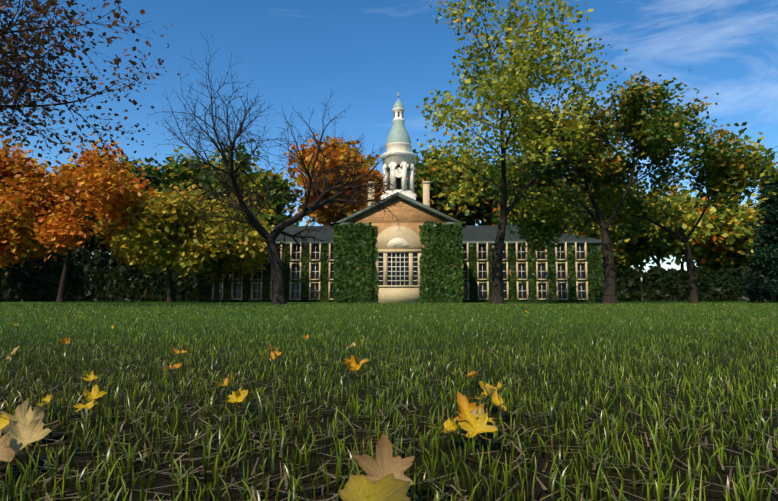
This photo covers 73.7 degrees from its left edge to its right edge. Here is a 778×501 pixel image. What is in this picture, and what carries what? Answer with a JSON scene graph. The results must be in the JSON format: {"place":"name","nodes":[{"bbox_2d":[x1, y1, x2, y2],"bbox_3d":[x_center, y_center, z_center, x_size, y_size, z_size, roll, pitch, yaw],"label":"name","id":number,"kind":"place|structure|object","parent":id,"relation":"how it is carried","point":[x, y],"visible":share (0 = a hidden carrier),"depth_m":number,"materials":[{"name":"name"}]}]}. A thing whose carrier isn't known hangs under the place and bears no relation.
{"place":"outdoors","nodes":[
{"label":"outdoors","id":0,"kind":"place"},
{"bbox_2d":[0,302,777,500],"bbox_3d":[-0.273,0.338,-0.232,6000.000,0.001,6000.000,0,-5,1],"label":"lawn","id":1,"kind":"structure","parent":0,"point":[236,495],"depth_m":1.87,"materials":[{"name":"green plant"}]},
{"bbox_2d":[0,202,89,301],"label":"orange maple tree","id":2,"kind":"object","parent":1,"relation":"on","point":[12,245],"visible":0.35,"depth_m":60.22,"materials":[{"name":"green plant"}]},
{"bbox_2d":[51,161,101,255],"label":"green tree","id":3,"kind":"object","parent":1,"relation":"on","point":[87,218],"depth_m":103.66,"materials":[{"name":"green plant"}]},
{"bbox_2d":[46,167,111,252],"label":"tree","id":4,"kind":"object","parent":1,"relation":"on","point":[91,247],"visible":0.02,"depth_m":108.57,"materials":[{"name":"green plant"}]},
{"bbox_2d":[0,131,160,302],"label":"orange maple tree","id":5,"kind":"object","parent":1,"relation":"on","point":[29,193],"visible":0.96,"depth_m":54.90,"materials":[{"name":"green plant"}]},
{"bbox_2d":[0,0,179,175],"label":"tree","id":6,"kind":"object","parent":1,"relation":"on","point":[16,74],"visible":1,"depth_m":31.08,"materials":[{"name":"brown plant"}]},
{"bbox_2d":[86,189,206,301],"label":"orange maple tree","id":7,"kind":"object","parent":1,"relation":"on","point":[106,235],"visible":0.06,"depth_m":69.62,"materials":[{"name":"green plant"}]},
{"bbox_2d":[85,150,217,229],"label":"green tree","id":8,"kind":"object","parent":1,"relation":"on","point":[153,174],"visible":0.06,"depth_m":99.26,"materials":[{"name":"green plant"}]},
{"bbox_2d":[99,178,241,302],"bbox_3d":[-26.297,-1.366,60.153,16.282,14.959,12.876,-4,-7,39],"label":"yellow tree","id":9,"kind":"object","parent":1,"relation":"on","point":[159,236],"visible":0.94,"depth_m":57.67,"materials":[{"name":"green plant"}]},
{"bbox_2d":[138,139,304,226],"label":"green tree","id":10,"kind":"object","parent":1,"relation":"on","point":[278,217],"visible":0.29,"depth_m":94.75,"materials":[{"name":"green plant"}]},
{"bbox_2d":[162,188,284,301],"bbox_3d":[-22.107,-0.431,66.300,17.965,14.254,16.722,0,-5,1],"label":"yellow tree","id":11,"kind":"object","parent":1,"relation":"on","point":[238,263],"visible":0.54,"depth_m":62.97,"materials":[{"name":"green plant"}]},
{"bbox_2d":[228,271,231,301],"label":"lamp post","id":12,"kind":"object","parent":1,"relation":"on","point":[230,274],"visible":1,"depth_m":66.07,"materials":[{"name":"black metal"}]},
{"bbox_2d":[147,33,410,304],"bbox_3d":[-8.562,-5.010,38.298,20.514,18.100,18.384,0,-5,1],"label":"bare tree","id":13,"kind":"object","parent":1,"relation":"on","point":[278,297],"visible":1,"depth_m":38.14,"materials":[{"name":"brown plant"}]},
{"bbox_2d":[283,133,389,225],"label":"orange tree","id":14,"kind":"object","parent":1,"relation":"on","point":[333,214],"visible":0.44,"depth_m":97.96,"materials":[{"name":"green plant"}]},
{"bbox_2d":[0,303,724,500],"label":"fallen leaves","id":15,"kind":"object","parent":1,"relation":"on","point":[372,485],"depth_m":1.15,"materials":[{"name":"yellow plant"}]},
{"bbox_2d":[1,246,773,301],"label":"shrub belt","id":16,"kind":"object","parent":1,"relation":"on","point":[99,276],"visible":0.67,"depth_m":90.94,"materials":[{"name":"green plant"}]},
{"bbox_2d":[196,92,603,302],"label":"building","id":17,"kind":"structure","parent":1,"relation":"on","point":[431,255],"depth_m":71.16,"materials":[{"name":"stone"}]},
{"bbox_2d":[407,148,524,225],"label":"green tree","id":18,"kind":"object","parent":1,"relation":"on","point":[485,213],"visible":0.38,"depth_m":99.13,"materials":[{"name":"green plant"}]},
{"bbox_2d":[411,0,627,303],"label":"tree","id":19,"kind":"object","parent":1,"relation":"on","point":[513,86],"visible":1,"depth_m":36.75,"materials":[{"name":"green plant"}]},
{"bbox_2d":[545,272,548,301],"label":"lamp post","id":20,"kind":"object","parent":1,"relation":"on","point":[546,274],"visible":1,"depth_m":66.18,"materials":[{"name":"black metal"}]},
{"bbox_2d":[516,158,657,262],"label":"green tree","id":21,"kind":"object","parent":1,"relation":"on","point":[596,234],"visible":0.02,"depth_m":91.74,"materials":[{"name":"green plant"}]},
{"bbox_2d":[479,70,741,303],"bbox_3d":[18.472,-5.026,47.721,17.515,19.906,21.411,4,-6,-34],"label":"oak tree","id":22,"kind":"object","parent":1,"relation":"on","point":[653,133],"visible":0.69,"depth_m":45.43,"materials":[{"name":"green plant"}]},
{"bbox_2d":[603,243,664,272],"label":"tree","id":23,"kind":"object","parent":1,"relation":"on","point":[623,260],"visible":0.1,"depth_m":119.25,"materials":[{"name":"green plant"}]},
{"bbox_2d":[640,275,643,301],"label":"lamp post","id":24,"kind":"object","parent":1,"relation":"on","point":[641,280],"visible":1,"depth_m":76.77,"materials":[{"name":"black metal"}]},
{"bbox_2d":[613,185,700,266],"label":"green tree","id":25,"kind":"object","parent":1,"relation":"on","point":[648,242],"visible":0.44,"depth_m":97.01,"materials":[{"name":"green plant"}]},
{"bbox_2d":[559,120,777,302],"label":"maple tree","id":26,"kind":"object","parent":1,"relation":"on","point":[733,177],"visible":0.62,"depth_m":47.47,"materials":[{"name":"green plant"}]},
{"bbox_2d":[618,176,754,269],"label":"tree","id":27,"kind":"object","parent":1,"relation":"on","point":[700,236],"visible":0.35,"depth_m":102.55,"materials":[{"name":"yellow plant"}]},
{"bbox_2d":[676,197,764,269],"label":"tree","id":28,"kind":"object","parent":1,"relation":"on","point":[714,265],"visible":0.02,"depth_m":116.53,"materials":[{"name":"green plant"}]},
{"bbox_2d":[707,193,769,269],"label":"green tree","id":29,"kind":"object","parent":1,"relation":"on","point":[736,233],"visible":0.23,"depth_m":99.97,"materials":[{"name":"green plant"}]},
{"bbox_2d":[740,167,777,302],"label":"spruce tree","id":30,"kind":"object","parent":1,"relation":"on","point":[767,230],"visible":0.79,"depth_m":56.82,"materials":[{"name":"green plant"}]},
{"bbox_2d":[0,0,777,271],"label":"sky","id":31,"kind":"structure","parent":0,"point":[295,53],"materials":[{"name":"blue"}]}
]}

